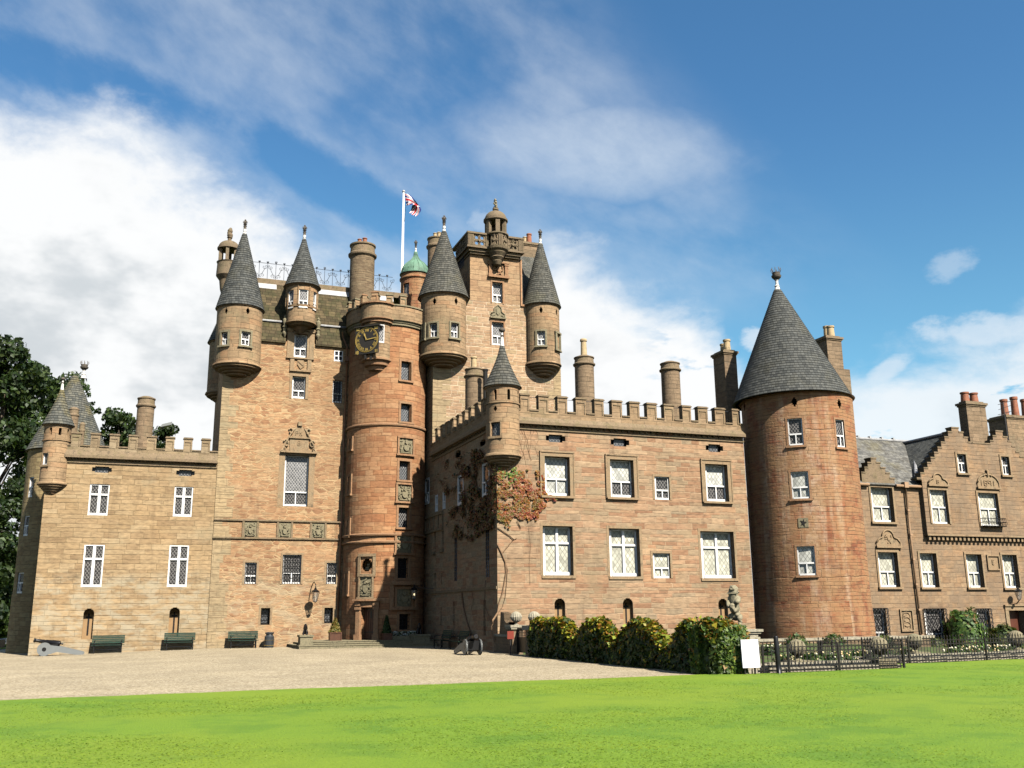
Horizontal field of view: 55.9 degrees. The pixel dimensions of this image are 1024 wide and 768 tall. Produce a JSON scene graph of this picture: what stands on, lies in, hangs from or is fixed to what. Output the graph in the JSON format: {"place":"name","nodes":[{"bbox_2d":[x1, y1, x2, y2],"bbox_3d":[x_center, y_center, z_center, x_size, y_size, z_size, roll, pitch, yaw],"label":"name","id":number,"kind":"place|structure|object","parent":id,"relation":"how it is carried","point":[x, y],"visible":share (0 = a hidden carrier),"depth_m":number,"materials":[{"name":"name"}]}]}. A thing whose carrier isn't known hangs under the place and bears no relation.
{"place":"outdoors","nodes":[
{"label":"outdoors","id":0,"kind":"place"},
{"bbox_2d":[0,646,697,699],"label":"forecourt","id":1,"kind":"structure","parent":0,"point":[24,676],"depth_m":31.69,"materials":[{"name":"gravel"}]},
{"bbox_2d":[33,638,83,655],"bbox_3d":[-23.585,13.671,50.230,2.473,0.910,0.750,4,-14,-20],"label":"cannon","id":2,"kind":"object","parent":1,"relation":"on","point":[46,647],"visible":0.96,"depth_m":49.89,"materials":[{"name":"grey paint"}]},
{"bbox_2d":[91,635,124,653],"bbox_3d":[-21.502,13.850,51.345,1.620,0.910,0.631,4,-14,-20],"label":"park bench","id":3,"kind":"object","parent":1,"relation":"on","point":[97,639],"visible":1,"depth_m":51.52,"materials":[{"name":"green paint"}]},
{"bbox_2d":[164,632,195,650],"bbox_3d":[-18.118,14.036,52.603,1.620,0.910,0.631,4,-14,-20],"label":"park bench","id":4,"kind":"object","parent":1,"relation":"on","point":[188,636],"visible":1,"depth_m":52.77,"materials":[{"name":"green paint"}]},
{"bbox_2d":[228,631,258,648],"bbox_3d":[-14.981,14.249,53.760,1.620,0.910,0.631,4,-14,-20],"label":"park bench","id":5,"kind":"object","parent":1,"relation":"on","point":[245,634],"visible":0.97,"depth_m":53.94,"materials":[{"name":"green paint"}]},
{"bbox_2d":[264,632,273,647],"bbox_3d":[-13.642,14.375,54.219,0.580,0.852,0.580,4,-14,-20],"label":"litter bin","id":6,"kind":"object","parent":1,"relation":"on","point":[269,640],"visible":1,"depth_m":54.01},
{"bbox_2d":[287,639,436,648],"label":"entrance steps","id":7,"kind":"structure","parent":1,"relation":"on","point":[322,644],"depth_m":52.76,"materials":[{"name":"stone"}]},
{"bbox_2d":[297,635,313,645],"bbox_3d":[-11.152,13.857,52.062,0.787,0.619,0.920,4,-14,-20],"label":"pedestal","id":8,"kind":"object","parent":7,"relation":"on","point":[305,640],"visible":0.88,"depth_m":51.71,"materials":[{"name":"stone"}]},
{"bbox_2d":[328,618,341,640],"bbox_3d":[-9.914,13.687,53.953,0.746,1.276,0.753,4,-14,-20],"label":"planter","id":9,"kind":"object","parent":7,"relation":"on","point":[335,632],"visible":1,"depth_m":53.68,"materials":[{"name":"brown wood"}]},
{"bbox_2d":[381,615,391,639],"bbox_3d":[-7.037,13.654,54.137,0.598,1.371,0.604,4,-14,-20],"label":"planter","id":10,"kind":"object","parent":7,"relation":"on","point":[386,633],"visible":1,"depth_m":53.95,"materials":[{"name":"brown wood"}]},
{"bbox_2d":[391,631,415,639],"bbox_3d":[-6.095,14.199,54.555,1.500,0.484,0.445,4,-14,-20],"label":"flower trough","id":11,"kind":"object","parent":7,"relation":"on","point":[396,635],"visible":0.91,"depth_m":54.38,"materials":[{"name":"grey stone"}]},
{"bbox_2d":[409,634,430,642],"bbox_3d":[-5.177,14.352,54.244,1.041,0.546,0.920,4,-14,-20],"label":"pedestal","id":12,"kind":"object","parent":7,"relation":"on","point":[420,638],"visible":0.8,"depth_m":53.89,"materials":[{"name":"stone"}]},
{"bbox_2d":[433,630,451,647],"bbox_3d":[-3.686,13.518,51.133,0.631,0.910,1.550,4,-14,-20],"label":"park bench","id":13,"kind":"object","parent":1,"relation":"on","point":[447,635],"visible":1,"depth_m":51.05,"materials":[{"name":"green paint"}]},
{"bbox_2d":[450,631,469,648],"bbox_3d":[-2.652,12.871,48.446,0.631,0.910,1.550,4,-14,-20],"label":"park bench","id":14,"kind":"object","parent":1,"relation":"on","point":[463,636],"visible":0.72,"depth_m":48.52,"materials":[{"name":"green paint"}]},
{"bbox_2d":[454,634,482,654],"bbox_3d":[-1.918,11.524,42.784,0.750,0.910,2.473,4,-14,-17],"label":"cannon","id":15,"kind":"object","parent":1,"relation":"on","point":[470,644],"visible":1,"depth_m":42.06,"materials":[{"name":"grey paint"}]},
{"bbox_2d":[400,190,405,290],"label":"flagpole","id":16,"kind":"object","parent":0,"point":[402,247],"visible":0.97,"depth_m":67.56,"materials":[{"name":"metal"}]},
{"bbox_2d":[405,194,420,215],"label":"flag","id":17,"kind":"object","parent":16,"relation":"attached to","point":[415,208],"visible":1,"depth_m":68.55,"materials":[{"name":"fabric"}]},
{"bbox_2d":[418,207,561,460],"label":"gable tower","id":18,"kind":"structure","parent":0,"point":[473,297],"depth_m":61.46,"materials":[{"name":"stone"}]},
{"bbox_2d":[400,240,427,308],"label":"cap house","id":19,"kind":"structure","parent":18,"relation":"attached to","point":[414,270],"depth_m":64.74,"materials":[{"name":"stone"}]},
{"bbox_2d":[492,283,501,302],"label":"window","id":20,"kind":"structure","parent":18,"relation":"in","point":[496,288],"depth_m":62.24,"materials":[{"name":"white paint"}]},
{"bbox_2d":[492,323,502,345],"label":"window","id":21,"kind":"structure","parent":18,"relation":"in","point":[496,337],"depth_m":61.56,"materials":[{"name":"white paint"}]},
{"bbox_2d":[537,331,544,344],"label":"window","id":22,"kind":"structure","parent":18,"relation":"in","point":[540,334],"depth_m":61.52,"materials":[{"name":"white paint"}]},
{"bbox_2d":[0,659,1023,767],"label":"lawn","id":23,"kind":"structure","parent":0,"point":[918,706],"depth_m":15.86,"materials":[{"name":"plant"}]},
{"bbox_2d":[740,639,759,673],"bbox_3d":[6.822,7.830,27.662,0.580,0.971,0.120,4,-14,-20],"label":"sign board","id":24,"kind":"object","parent":23,"relation":"on","point":[750,657],"visible":1,"depth_m":27.64,"materials":[{"name":"paint"}]},
{"bbox_2d":[773,636,781,673],"bbox_3d":[7.713,7.916,28.028,0.169,1.154,0.150,4,-14,-20],"label":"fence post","id":25,"kind":"object","parent":23,"relation":"on","point":[777,656],"visible":0.85,"depth_m":27.98,"materials":[{"name":"black metal"}]},
{"bbox_2d":[758,638,905,672],"bbox_3d":[9.688,8.218,29.045,5.288,0.998,0.060,4,-14,-20],"label":"iron fence","id":26,"kind":"object","parent":23,"relation":"on","point":[787,647],"visible":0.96,"depth_m":29.05,"materials":[{"name":"metal"}]},
{"bbox_2d":[0,0,1023,597],"label":"sky","id":27,"kind":"structure","parent":0,"point":[667,157],"materials":[{"name":"blue"}]},
{"bbox_2d":[520,643,987,662],"bbox_3d":[29.933,14.594,54.527,64.400,0.800,35.300,4,-14,-20],"label":"garden","id":28,"kind":"object","parent":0,"point":[770,660],"visible":0.02,"depth_m":41.61,"materials":[{"name":"soil"}]},
{"bbox_2d":[494,612,529,655],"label":"garden wall","id":29,"kind":"structure","parent":28,"relation":"on","point":[501,643],"depth_m":43.57,"materials":[{"name":"stone"}]},
{"bbox_2d":[510,611,521,624],"bbox_3d":[0.189,10.512,43.304,0.540,0.593,0.540,4,-14,-20],"label":"stone urn","id":30,"kind":"object","parent":29,"relation":"on","point":[516,617],"visible":1,"depth_m":43.16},
{"bbox_2d":[517,627,524,653],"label":"garden gate","id":31,"kind":"structure","parent":29,"relation":"attached to","point":[521,644],"depth_m":42.41,"materials":[{"name":"black metal"}]},
{"bbox_2d":[526,615,750,674],"bbox_3d":[3.802,9.114,34.284,1.842,1.801,14.540,4,-14,-20],"label":"hedge","id":32,"kind":"object","parent":28,"relation":"on","point":[704,645],"visible":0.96,"depth_m":31.34,"materials":[{"name":"green plant"}]},
{"bbox_2d":[736,629,763,673],"bbox_3d":[6.702,7.993,28.729,1.075,1.346,1.280,4,-14,-20],"label":"pedestal","id":33,"kind":"object","parent":28,"relation":"on","point":[754,633],"visible":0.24,"depth_m":28.38,"materials":[{"name":"stone"}]},
{"bbox_2d":[726,585,742,624],"bbox_3d":[6.685,6.676,29.094,0.483,1.197,0.667,-1,-13,1],"label":"lion statue","id":34,"kind":"object","parent":33,"relation":"on","point":[733,601],"visible":0.9,"depth_m":28.98,"materials":[{"name":"stone"}]},
{"bbox_2d":[783,633,807,644],"bbox_3d":[13.015,11.716,44.120,1.170,0.681,0.894,4,-14,-20],"label":"border plant","id":35,"kind":"object","parent":28,"relation":"on","point":[795,636],"visible":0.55,"depth_m":44.00,"materials":[{"name":"green plant"}]},
{"bbox_2d":[781,639,813,661],"bbox_3d":[8.771,8.303,29.649,0.734,0.889,0.734,4,-14,-20],"label":"stone urn","id":36,"kind":"object","parent":28,"relation":"on","point":[799,653],"visible":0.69,"depth_m":29.52,"materials":[{"name":"stone"}]},
{"bbox_2d":[752,660,901,673],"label":"stone kerb","id":37,"kind":"structure","parent":28,"relation":"on","point":[817,663],"depth_m":29.11,"materials":[{"name":"stone"}]},
{"bbox_2d":[818,636,848,654],"bbox_3d":[10.794,8.962,32.370,1.053,0.960,0.070,0,-13,-3],"label":"iron fence","id":38,"kind":"object","parent":28,"relation":"on","point":[819,648],"visible":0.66,"depth_m":32.40,"materials":[{"name":"metal"}]},
{"bbox_2d":[822,633,846,644],"bbox_3d":[15.046,11.957,45.063,1.216,0.632,0.895,4,-14,-20],"label":"border plant","id":39,"kind":"object","parent":28,"relation":"on","point":[832,636],"visible":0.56,"depth_m":44.89,"materials":[{"name":"green plant"}]},
{"bbox_2d":[759,635,934,646],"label":"garden wall","id":40,"kind":"structure","parent":28,"relation":"on","point":[815,640],"depth_m":46.42,"materials":[{"name":"stone"}]},
{"bbox_2d":[864,637,897,667],"bbox_3d":[11.493,8.382,30.151,0.734,0.913,0.734,4,-14,-20],"label":"stone urn","id":41,"kind":"object","parent":28,"relation":"on","point":[879,652],"visible":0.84,"depth_m":29.97,"materials":[{"name":"stone"}]},
{"bbox_2d":[861,637,902,664],"bbox_3d":[11.851,8.638,30.909,0.060,0.998,2.004,3,-14,-16],"label":"iron fence","id":42,"kind":"object","parent":28,"relation":"on","point":[864,642],"visible":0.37,"depth_m":31.13,"materials":[{"name":"metal"}]},
{"bbox_2d":[904,633,930,653],"bbox_3d":[14.477,9.429,34.672,0.734,0.901,0.734,4,-14,-20],"label":"stone urn","id":43,"kind":"object","parent":28,"relation":"on","point":[913,635],"visible":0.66,"depth_m":34.53,"materials":[{"name":"stone"}]},
{"bbox_2d":[854,650,1023,663],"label":"stone kerb","id":44,"kind":"structure","parent":28,"relation":"on","point":[949,655],"depth_m":33.74,"materials":[{"name":"stone"}]},
{"bbox_2d":[856,392,1023,643],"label":"gabled wing","id":45,"kind":"structure","parent":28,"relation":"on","point":[943,514],"depth_m":54.92,"materials":[{"name":"stone"}]},
{"bbox_2d":[873,609,884,635],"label":"window","id":46,"kind":"structure","parent":45,"relation":"in","point":[877,615],"depth_m":52.06,"materials":[{"name":"glass"}]},
{"bbox_2d":[871,488,890,521],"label":"window","id":47,"kind":"structure","parent":45,"relation":"in","point":[880,496],"depth_m":53.87,"materials":[{"name":"glass"}]},
{"bbox_2d":[878,552,896,586],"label":"window","id":48,"kind":"structure","parent":45,"relation":"in","point":[885,559],"depth_m":53.05,"materials":[{"name":"white paint"}]},
{"bbox_2d":[920,553,935,586],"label":"window","id":49,"kind":"structure","parent":45,"relation":"in","point":[926,560],"depth_m":54.01,"materials":[{"name":"white paint"}]},
{"bbox_2d":[924,609,943,639],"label":"window","id":50,"kind":"structure","parent":45,"relation":"in","point":[931,613],"depth_m":53.33,"materials":[{"name":"glass"}]},
{"bbox_2d":[929,490,947,523],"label":"window","id":51,"kind":"structure","parent":45,"relation":"in","point":[937,497],"depth_m":54.80,"materials":[{"name":"glass"}]},
{"bbox_2d":[957,454,964,472],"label":"window","id":52,"kind":"structure","parent":45,"relation":"in","point":[961,466],"depth_m":56.03,"materials":[{"name":"white paint"}]},
{"bbox_2d":[966,554,980,586],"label":"window","id":53,"kind":"structure","parent":45,"relation":"in","point":[972,560],"depth_m":55.13,"materials":[{"name":"white paint"}]},
{"bbox_2d":[978,493,998,525],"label":"window","id":54,"kind":"structure","parent":45,"relation":"in","point":[987,503],"depth_m":56.05,"materials":[{"name":"glass"}]},
{"bbox_2d":[1002,555,1015,587],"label":"window","id":55,"kind":"structure","parent":45,"relation":"in","point":[1008,566],"depth_m":56.05,"materials":[{"name":"white paint"}]},
{"bbox_2d":[1009,610,1020,631],"bbox_3d":[28.688,13.752,55.458,1.198,1.426,0.100,4,-14,-20],"label":"door","id":56,"kind":"structure","parent":45,"relation":"in","point":[1014,616],"depth_m":55.54,"materials":[{"name":"brown paint"}]},
{"bbox_2d":[864,633,1023,662],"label":"iron fence","id":57,"kind":"object","parent":28,"relation":"on","point":[909,658],"visible":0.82,"depth_m":33.46,"materials":[{"name":"metal"}]},
{"bbox_2d":[943,606,989,647],"bbox_3d":[24.387,13.225,52.045,2.307,2.446,2.061,4,-14,-20],"label":"bush","id":58,"kind":"object","parent":28,"relation":"on","point":[963,623],"visible":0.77,"depth_m":51.42,"materials":[{"name":"green plant"}]},
{"bbox_2d":[986,622,1023,648],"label":"clipped shrub","id":59,"kind":"object","parent":28,"relation":"on","point":[999,629],"visible":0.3,"depth_m":52.18,"materials":[{"name":"green plant"}]},
{"bbox_2d":[1007,630,1023,650],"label":"stone urn","id":60,"kind":"object","parent":28,"relation":"on","point":[1011,633],"visible":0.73,"depth_m":35.97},
{"label":"ground","id":61,"kind":"structure","parent":0,"visible":0},
{"bbox_2d":[0,495,22,637],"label":"broadleaf tree","id":62,"kind":"object","parent":61,"relation":"on","point":[8,541],"visible":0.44,"depth_m":72.33,"materials":[{"name":"green plant"}]},
{"bbox_2d":[0,334,55,612],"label":"broadleaf tree","id":63,"kind":"object","parent":61,"relation":"on","point":[23,379],"visible":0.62,"depth_m":82.83,"materials":[{"name":"green plant"}]},
{"bbox_2d":[5,360,104,652],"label":"round tower","id":64,"kind":"structure","parent":61,"relation":"on","point":[20,618],"depth_m":56.77,"materials":[{"name":"stone"}]},
{"bbox_2d":[17,572,23,592],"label":"window","id":65,"kind":"structure","parent":64,"relation":"in","point":[21,575],"depth_m":56.25,"materials":[{"name":"white paint"}]},
{"bbox_2d":[8,371,101,493],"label":"broadleaf tree","id":66,"kind":"object","parent":61,"relation":"on","point":[18,471],"visible":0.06,"depth_m":95.02,"materials":[{"name":"green plant"}]},
{"bbox_2d":[100,406,135,446],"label":"broadleaf tree","id":67,"kind":"object","parent":61,"relation":"on","point":[116,420],"visible":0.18,"depth_m":97.17,"materials":[{"name":"green plant"}]},
{"bbox_2d":[28,377,217,655],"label":"castle wing","id":68,"kind":"structure","parent":61,"relation":"on","point":[125,541],"depth_m":53.37,"materials":[{"name":"stone"}]},
{"bbox_2d":[81,545,104,586],"bbox_3d":[-22.836,9.908,52.571,1.029,2.266,0.130,4,-14,-20],"label":"window","id":69,"kind":"structure","parent":68,"relation":"in","point":[93,558],"depth_m":52.57,"materials":[{"name":"white paint"}]},
{"bbox_2d":[87,484,109,515],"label":"window","id":70,"kind":"structure","parent":68,"relation":"in","point":[98,503],"depth_m":53.45,"materials":[{"name":"white paint"}]},
{"bbox_2d":[92,467,111,472],"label":"window","id":71,"kind":"structure","parent":68,"relation":"in","point":[97,469],"depth_m":53.94,"materials":[{"name":"glass"}]},
{"bbox_2d":[167,545,188,586],"bbox_3d":[-18.720,10.206,54.084,1.042,2.294,0.130,4,-14,-20],"label":"window","id":72,"kind":"structure","parent":68,"relation":"in","point":[178,554],"depth_m":54.09,"materials":[{"name":"white paint"}]},
{"bbox_2d":[173,486,193,516],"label":"window","id":73,"kind":"structure","parent":68,"relation":"in","point":[183,496],"depth_m":54.97,"materials":[{"name":"white paint"}]},
{"bbox_2d":[153,423,179,448],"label":"broadleaf tree","id":74,"kind":"object","parent":61,"relation":"on","point":[171,430],"visible":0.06,"depth_m":95.02,"materials":[{"name":"green plant"}]},
{"bbox_2d":[205,219,407,648],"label":"tower house","id":75,"kind":"structure","parent":61,"relation":"on","point":[277,379],"depth_m":57.37,"materials":[{"name":"stone"}]},
{"bbox_2d":[244,563,256,583],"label":"window","id":76,"kind":"structure","parent":75,"relation":"in","point":[250,564],"depth_m":55.43,"materials":[{"name":"white paint"}]},
{"bbox_2d":[260,608,269,624],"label":"window","id":77,"kind":"structure","parent":75,"relation":"in","point":[264,610],"depth_m":55.41,"materials":[{"name":"glass"}]},
{"bbox_2d":[282,555,300,583],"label":"window","id":78,"kind":"structure","parent":75,"relation":"in","point":[298,571],"depth_m":56.27,"materials":[{"name":"white paint"}]},
{"bbox_2d":[283,455,308,506],"bbox_3d":[-12.920,5.806,57.616,1.420,3.050,0.130,4,-14,-20],"label":"window","id":79,"kind":"structure","parent":75,"relation":"in","point":[296,467],"depth_m":57.65,"materials":[{"name":"glass"}]},
{"bbox_2d":[292,377,305,398],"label":"window","id":80,"kind":"structure","parent":75,"relation":"in","point":[298,383],"depth_m":58.86,"materials":[{"name":"white paint"}]},
{"bbox_2d":[294,334,306,357],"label":"window","id":81,"kind":"structure","parent":75,"relation":"in","point":[300,341],"depth_m":59.48,"materials":[{"name":"white paint"}]},
{"bbox_2d":[298,289,307,307],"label":"window","id":82,"kind":"structure","parent":75,"relation":"in","point":[303,294],"depth_m":58.92,"materials":[{"name":"white paint"}]},
{"bbox_2d":[326,563,335,583],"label":"window","id":83,"kind":"structure","parent":75,"relation":"in","point":[328,573],"depth_m":56.98,"materials":[{"name":"white paint"}]},
{"bbox_2d":[332,381,341,402],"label":"window","id":84,"kind":"structure","parent":75,"relation":"in","point":[334,382],"depth_m":59.61,"materials":[{"name":"glass"}]},
{"bbox_2d":[341,291,426,639],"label":"stair tower","id":85,"kind":"structure","parent":61,"relation":"on","point":[383,537],"depth_m":57.00,"materials":[{"name":"stone"}]},
{"bbox_2d":[364,607,373,639],"bbox_3d":[-8.089,13.626,54.955,0.697,1.821,0.178,-4,-14,13],"label":"door","id":86,"kind":"structure","parent":85,"relation":"in","point":[368,611],"depth_m":54.92,"materials":[{"name":"brown wood"}]},
{"bbox_2d":[398,558,405,577],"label":"window","id":87,"kind":"structure","parent":85,"relation":"in","point":[400,561],"depth_m":55.90,"materials":[{"name":"black glass"}]},
{"bbox_2d":[398,508,406,527],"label":"window","id":88,"kind":"structure","parent":85,"relation":"in","point":[402,511],"depth_m":56.58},
{"bbox_2d":[399,461,407,479],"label":"window","id":89,"kind":"structure","parent":85,"relation":"in","point":[403,467],"depth_m":57.20,"materials":[{"name":"glass"}]},
{"bbox_2d":[399,614,407,628],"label":"window","id":90,"kind":"structure","parent":85,"relation":"in","point":[403,620],"depth_m":55.32,"materials":[{"name":"black glass"}]},
{"bbox_2d":[401,362,408,379],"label":"window","id":91,"kind":"structure","parent":85,"relation":"in","point":[404,366],"depth_m":58.59,"materials":[{"name":"glass"}]},
{"bbox_2d":[401,404,408,421],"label":"window","id":92,"kind":"structure","parent":85,"relation":"in","point":[404,408],"depth_m":58.03,"materials":[{"name":"glass"}]},
{"bbox_2d":[423,327,755,651],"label":"castle wing","id":93,"kind":"structure","parent":61,"relation":"on","point":[646,515],"depth_m":49.38,"materials":[{"name":"stone"}]},
{"bbox_2d":[425,477,429,504],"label":"window","id":94,"kind":"structure","parent":93,"relation":"in","point":[427,480],"depth_m":58.74,"materials":[{"name":"white paint"}]},
{"bbox_2d":[457,475,463,505],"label":"window","id":95,"kind":"structure","parent":93,"relation":"in","point":[460,484],"depth_m":52.58,"materials":[{"name":"white paint"}]},
{"bbox_2d":[482,462,488,496],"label":"window","id":96,"kind":"structure","parent":93,"relation":"in","point":[484,469],"depth_m":48.76,"materials":[{"name":"white paint"}]},
{"bbox_2d":[492,422,499,435],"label":"window","id":97,"kind":"structure","parent":93,"relation":"in","point":[495,426],"depth_m":47.13,"materials":[{"name":"glass"}]},
{"bbox_2d":[435,424,557,641],"bbox_3d":[-1.133,8.008,51.339,3.666,10.718,10.385,4,-14,-20],"label":"climbing creeper","id":98,"kind":"object","parent":93,"relation":"attached to","point":[521,511],"visible":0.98,"depth_m":47.33,"materials":[{"name":"brown plant"}]},
{"bbox_2d":[545,457,567,495],"bbox_3d":[2.142,4.659,48.339,1.353,1.968,0.130,4,-14,-20],"label":"window","id":99,"kind":"structure","parent":93,"relation":"in","point":[556,483],"depth_m":48.39,"materials":[{"name":"glass"}]},
{"bbox_2d":[543,526,570,574],"bbox_3d":[2.129,8.236,47.562,1.600,2.391,0.130,4,-14,-20],"label":"window","id":100,"kind":"structure","parent":93,"relation":"in","point":[556,540],"depth_m":47.61,"materials":[{"name":"glass"}]},
{"bbox_2d":[610,460,631,497],"bbox_3d":[5.509,4.900,49.577,1.340,1.937,0.130,4,-14,-20],"label":"window","id":101,"kind":"structure","parent":93,"relation":"in","point":[620,471],"depth_m":49.64,"materials":[{"name":"glass"}]},
{"bbox_2d":[609,529,637,576],"bbox_3d":[5.543,8.542,48.803,1.705,2.375,0.130,4,-14,-20],"label":"window","id":102,"kind":"structure","parent":93,"relation":"in","point":[622,542],"depth_m":48.86,"materials":[{"name":"glass"}]},
{"bbox_2d":[654,477,668,499],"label":"window","id":103,"kind":"structure","parent":93,"relation":"in","point":[661,483],"depth_m":50.16,"materials":[{"name":"white paint"}]},
{"bbox_2d":[653,553,669,577],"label":"window","id":104,"kind":"structure","parent":93,"relation":"in","point":[660,560],"depth_m":49.19,"materials":[{"name":"glass"}]},
{"bbox_2d":[705,465,725,501],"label":"window","id":105,"kind":"structure","parent":93,"relation":"in","point":[715,478],"depth_m":51.58,"materials":[{"name":"glass"}]},
{"bbox_2d":[700,532,732,577],"bbox_3d":[10.621,8.986,50.652,2.024,2.412,0.130,4,-14,-20],"label":"window","id":106,"kind":"structure","parent":93,"relation":"in","point":[715,546],"depth_m":50.72,"materials":[{"name":"glass"}]},
{"bbox_2d":[733,267,875,638],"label":"round tower","id":107,"kind":"structure","parent":61,"relation":"on","point":[794,400],"depth_m":50.47,"materials":[{"name":"brown stone"}]},
{"bbox_2d":[787,418,803,445],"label":"window","id":108,"kind":"structure","parent":107,"relation":"in","point":[795,430],"depth_m":50.74,"materials":[{"name":"white paint"}]},
{"bbox_2d":[791,471,809,498],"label":"window","id":109,"kind":"structure","parent":107,"relation":"in","point":[799,480],"depth_m":50.09,"materials":[{"name":"glass"}]},
{"bbox_2d":[797,546,815,574],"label":"window","id":110,"kind":"structure","parent":107,"relation":"in","point":[805,554],"depth_m":49.19,"materials":[{"name":"glass"}]},
{"bbox_2d":[835,420,844,446],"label":"window","id":111,"kind":"structure","parent":107,"relation":"in","point":[839,423],"depth_m":50.94,"materials":[{"name":"white paint"}]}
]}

